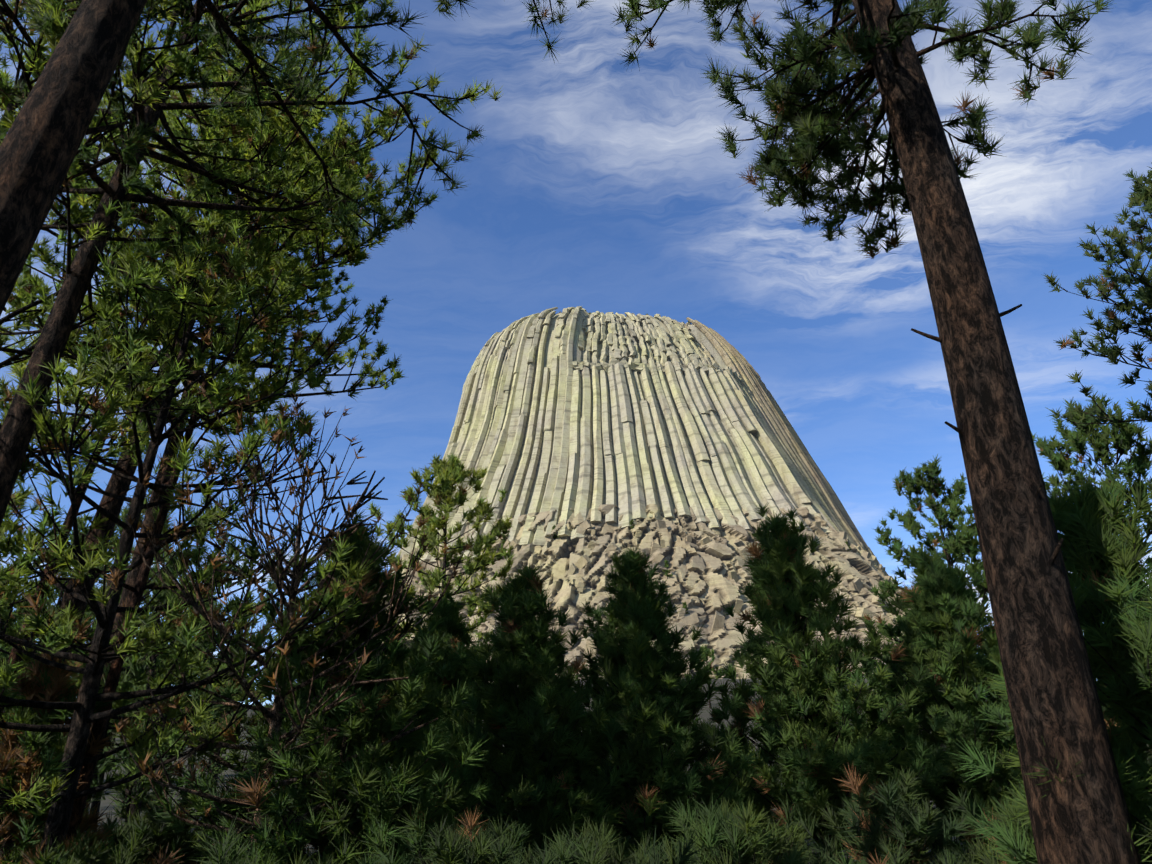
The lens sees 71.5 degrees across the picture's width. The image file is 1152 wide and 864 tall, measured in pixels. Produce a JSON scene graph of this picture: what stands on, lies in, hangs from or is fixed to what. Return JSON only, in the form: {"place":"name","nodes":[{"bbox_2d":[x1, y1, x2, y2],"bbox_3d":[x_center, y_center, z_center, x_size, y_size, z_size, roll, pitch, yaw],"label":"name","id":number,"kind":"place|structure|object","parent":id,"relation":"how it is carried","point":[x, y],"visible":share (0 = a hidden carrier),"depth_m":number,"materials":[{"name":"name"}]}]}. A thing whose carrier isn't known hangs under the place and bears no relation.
{"place":"outdoors","nodes":[
{"label":"outdoors","id":0,"kind":"place"},
{"bbox_2d":[0,0,1151,704],"label":"sky","id":1,"kind":"structure","parent":0,"point":[596,183],"materials":[{"name":"blue"}]},
{"bbox_2d":[81,676,1149,863],"bbox_3d":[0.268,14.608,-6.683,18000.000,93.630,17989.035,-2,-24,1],"label":"ground","id":2,"kind":"structure","parent":0,"point":[105,804],"depth_m":75.60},
{"bbox_2d":[5,578,111,739],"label":"forest pines","id":3,"kind":"object","parent":2,"relation":"on","point":[27,659],"depth_m":33.14,"materials":[{"name":"green plant"}]},
{"bbox_2d":[0,652,145,863],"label":"pine tree","id":4,"kind":"object","parent":2,"relation":"on","point":[20,751],"visible":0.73,"depth_m":9.34,"materials":[{"name":"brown plant"}]},
{"bbox_2d":[15,823,183,863],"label":"young pine","id":5,"kind":"object","parent":2,"relation":"on","point":[72,857],"visible":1,"depth_m":8.14,"materials":[{"name":"green plant"}]},
{"bbox_2d":[0,0,208,610],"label":"pine tree","id":6,"kind":"object","parent":2,"relation":"on","point":[19,499],"visible":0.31,"depth_m":11.15,"materials":[{"name":"green plant"}]},
{"bbox_2d":[0,173,227,712],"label":"bare pine","id":7,"kind":"object","parent":2,"relation":"on","point":[68,524],"visible":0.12,"depth_m":13.12,"materials":[{"name":"brown plant"}]},
{"bbox_2d":[83,791,241,863],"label":"young pine","id":8,"kind":"object","parent":2,"relation":"on","point":[147,826],"visible":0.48,"depth_m":11.04,"materials":[{"name":"green plant"}]},
{"bbox_2d":[9,129,341,849],"bbox_3d":[-5.140,0.891,11.296,3.792,12.368,4.280,-2,-24,1],"label":"bare pine","id":9,"kind":"object","parent":2,"relation":"on","point":[111,683],"visible":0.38,"depth_m":10.63,"materials":[{"name":"brown plant"}]},
{"bbox_2d":[0,184,381,859],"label":"pine tree","id":10,"kind":"object","parent":2,"relation":"on","point":[44,624],"visible":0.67,"depth_m":9.38,"materials":[{"name":"green plant"}]},
{"bbox_2d":[1,602,408,795],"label":"forest pines","id":11,"kind":"object","parent":2,"relation":"on","point":[205,655],"depth_m":35.64,"materials":[{"name":"green plant"}]},
{"bbox_2d":[0,0,421,446],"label":"pine tree","id":12,"kind":"object","parent":2,"relation":"on","point":[53,40],"visible":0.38,"depth_m":10.08,"materials":[{"name":"green plant"}]},
{"bbox_2d":[0,3,440,854],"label":"pine tree","id":13,"kind":"object","parent":2,"relation":"on","point":[334,141],"visible":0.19,"depth_m":15.40,"materials":[{"name":"green plant"}]},
{"bbox_2d":[59,60,392,806],"bbox_3d":[-8.465,-0.259,17.735,7.785,19.544,8.135,-2,-24,1],"label":"pine tree","id":14,"kind":"object","parent":2,"relation":"on","point":[132,575],"visible":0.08,"depth_m":17.88,"materials":[{"name":"green plant"}]},
{"bbox_2d":[0,586,476,772],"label":"forest pines","id":15,"kind":"object","parent":2,"relation":"on","point":[5,654],"visible":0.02,"depth_m":28.54,"materials":[{"name":"green plant"}]},
{"bbox_2d":[0,0,502,526],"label":"pine tree","id":16,"kind":"object","parent":2,"relation":"on","point":[18,428],"visible":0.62,"depth_m":10.34,"materials":[{"name":"green plant"}]},
{"bbox_2d":[190,817,388,863],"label":"young pine","id":17,"kind":"object","parent":2,"relation":"on","point":[220,853],"visible":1,"depth_m":7.10,"materials":[{"name":"green plant"}]},
{"bbox_2d":[115,382,474,859],"bbox_3d":[-3.454,2.841,9.424,4.359,7.102,3.908,-2,-24,1],"label":"dead pine snag","id":18,"kind":"object","parent":2,"relation":"on","point":[271,715],"visible":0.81,"depth_m":9.41,"materials":[{"name":"brown wood"}]},
{"bbox_2d":[0,0,592,366],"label":"pine tree","id":19,"kind":"object","parent":2,"relation":"on","point":[42,142],"visible":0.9,"depth_m":7.25,"materials":[{"name":"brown plant"}]},
{"bbox_2d":[144,508,534,863],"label":"young pine","id":20,"kind":"object","parent":2,"relation":"on","point":[372,786],"visible":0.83,"depth_m":9.19,"materials":[{"name":"green plant"}]},
{"bbox_2d":[357,585,501,859],"bbox_3d":[-2.946,6.290,16.505,4.281,6.235,3.850,-2,-24,1],"label":"young pine","id":21,"kind":"object","parent":2,"relation":"on","point":[447,668],"visible":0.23,"depth_m":16.86,"materials":[{"name":"green plant"}]},
{"bbox_2d":[366,453,514,643],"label":"pine tree","id":22,"kind":"object","parent":2,"relation":"on","point":[452,473],"visible":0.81,"depth_m":45.21,"materials":[{"name":"green plant"}]},
{"bbox_2d":[359,798,537,863],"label":"young pine","id":23,"kind":"object","parent":2,"relation":"on","point":[443,847],"visible":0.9,"depth_m":8.06,"materials":[{"name":"green plant"}]},
{"bbox_2d":[0,515,983,741],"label":"forest pines","id":24,"kind":"object","parent":2,"relation":"on","point":[96,580],"depth_m":33.00,"materials":[{"name":"green plant"}]},
{"bbox_2d":[0,566,998,837],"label":"forest pines","id":25,"kind":"object","parent":2,"relation":"on","point":[202,674],"visible":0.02,"depth_m":28.83,"materials":[{"name":"green plant"}]},
{"bbox_2d":[9,481,998,833],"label":"forest pines","id":26,"kind":"object","parent":2,"relation":"on","point":[159,597],"visible":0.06,"depth_m":17.23,"materials":[{"name":"green plant"}]},
{"bbox_2d":[399,563,642,863],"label":"young pine","id":27,"kind":"object","parent":2,"relation":"on","point":[543,750],"visible":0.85,"depth_m":11.62,"materials":[{"name":"green plant"}]},
{"bbox_2d":[0,531,1100,841],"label":"forest pines","id":28,"kind":"object","parent":2,"relation":"on","point":[250,595],"visible":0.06,"depth_m":31.80,"materials":[{"name":"green plant"}]},
{"bbox_2d":[0,527,1114,776],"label":"forest pines","id":29,"kind":"object","parent":2,"relation":"on","point":[706,657],"visible":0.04,"depth_m":20.86,"materials":[{"name":"green plant"}]},
{"bbox_2d":[45,543,1082,817],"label":"forest pines","id":30,"kind":"object","parent":2,"relation":"on","point":[153,665],"visible":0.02,"depth_m":19.09,"materials":[{"name":"green plant"}]},
{"bbox_2d":[445,814,713,863],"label":"young pine","id":31,"kind":"object","parent":2,"relation":"on","point":[586,851],"visible":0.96,"depth_m":7.67,"materials":[{"name":"green plant"}]},
{"bbox_2d":[13,656,1151,863],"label":"understory pines","id":32,"kind":"object","parent":2,"relation":"on","point":[146,785],"visible":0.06,"depth_m":16.34,"materials":[{"name":"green plant"}]},
{"bbox_2d":[457,310,798,517],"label":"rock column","id":33,"kind":"structure","parent":2,"relation":"on","point":[700,335],"depth_m":423.23,"materials":[{"name":"beige stone"}]},
{"bbox_2d":[391,306,888,576],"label":"devils tower columns","id":34,"kind":"structure","parent":33,"relation":"attached to","point":[747,407],"depth_m":403.41,"materials":[{"name":"beige stone"}]},
{"bbox_2d":[554,308,740,382],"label":"loose rocks","id":35,"kind":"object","parent":33,"relation":"attached to","point":[633,365],"depth_m":430.01,"materials":[{"name":"beige stone"}]},
{"bbox_2d":[536,543,771,863],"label":"young pine","id":36,"kind":"object","parent":2,"relation":"on","point":[653,698],"visible":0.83,"depth_m":12.66,"materials":[{"name":"green plant"}]},
{"bbox_2d":[694,729,804,846],"bbox_3d":[4.178,9.197,20.302,3.514,3.325,3.218,-2,-24,1],"label":"young pine","id":37,"kind":"object","parent":2,"relation":"on","point":[774,815],"depth_m":20.13,"materials":[{"name":"green plant"}]},
{"bbox_2d":[661,794,864,863],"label":"young pine","id":38,"kind":"object","parent":2,"relation":"on","point":[723,841],"visible":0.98,"depth_m":8.43,"materials":[{"name":"green plant"}]},
{"bbox_2d":[688,502,954,863],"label":"young pine","id":39,"kind":"object","parent":2,"relation":"on","point":[808,737],"visible":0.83,"depth_m":12.93,"materials":[{"name":"green plant"}]},
{"bbox_2d":[610,0,1142,863],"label":"pine tree","id":40,"kind":"object","parent":2,"relation":"on","point":[1056,708],"visible":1,"depth_m":7.73,"materials":[{"name":"brown plant"}]},
{"bbox_2d":[791,764,1007,863],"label":"young pine","id":41,"kind":"object","parent":2,"relation":"on","point":[890,835],"visible":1,"depth_m":8.88,"materials":[{"name":"green plant"}]},
{"bbox_2d":[861,454,1004,754],"bbox_3d":[12.649,6.438,26.274,7.002,11.777,6.767,-2,-24,1],"label":"pine","id":42,"kind":"object","parent":2,"relation":"on","point":[959,544],"visible":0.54,"depth_m":27.44,"materials":[{"name":"green plant"}]},
{"bbox_2d":[868,547,1030,863],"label":"young pine","id":43,"kind":"object","parent":2,"relation":"on","point":[944,623],"visible":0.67,"depth_m":13.23,"materials":[{"name":"green plant"}]},
{"bbox_2d":[944,777,1151,863],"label":"young pine","id":44,"kind":"object","parent":2,"relation":"on","point":[1008,811],"visible":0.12,"depth_m":8.60,"materials":[{"name":"green plant"}]},
{"bbox_2d":[951,475,1151,863],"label":"young pine","id":45,"kind":"object","parent":2,"relation":"on","point":[1111,589],"visible":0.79,"depth_m":7.00,"materials":[{"name":"green plant"}]},
{"bbox_2d":[1031,392,1151,630],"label":"pine","id":46,"kind":"object","parent":2,"relation":"on","point":[1077,439],"visible":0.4,"depth_m":20.15,"materials":[{"name":"green plant"}]},
{"bbox_2d":[1043,162,1151,429],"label":"pine","id":47,"kind":"object","parent":2,"relation":"on","point":[1142,192],"visible":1,"depth_m":18.25,"materials":[{"name":"green plant"}]},
{"bbox_2d":[1099,686,1151,798],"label":"young pine","id":48,"kind":"object","parent":2,"relation":"on","point":[1107,716],"depth_m":17.17,"materials":[{"name":"green plant"}]},
{"bbox_2d":[1132,806,1151,861],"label":"young pine","id":49,"kind":"object","parent":2,"relation":"on","point":[1146,843],"visible":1,"depth_m":5.62,"materials":[{"name":"green plant"}]},
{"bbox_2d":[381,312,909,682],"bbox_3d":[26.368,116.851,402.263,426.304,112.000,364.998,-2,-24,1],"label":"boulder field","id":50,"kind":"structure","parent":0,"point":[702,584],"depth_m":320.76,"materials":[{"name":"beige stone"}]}
]}

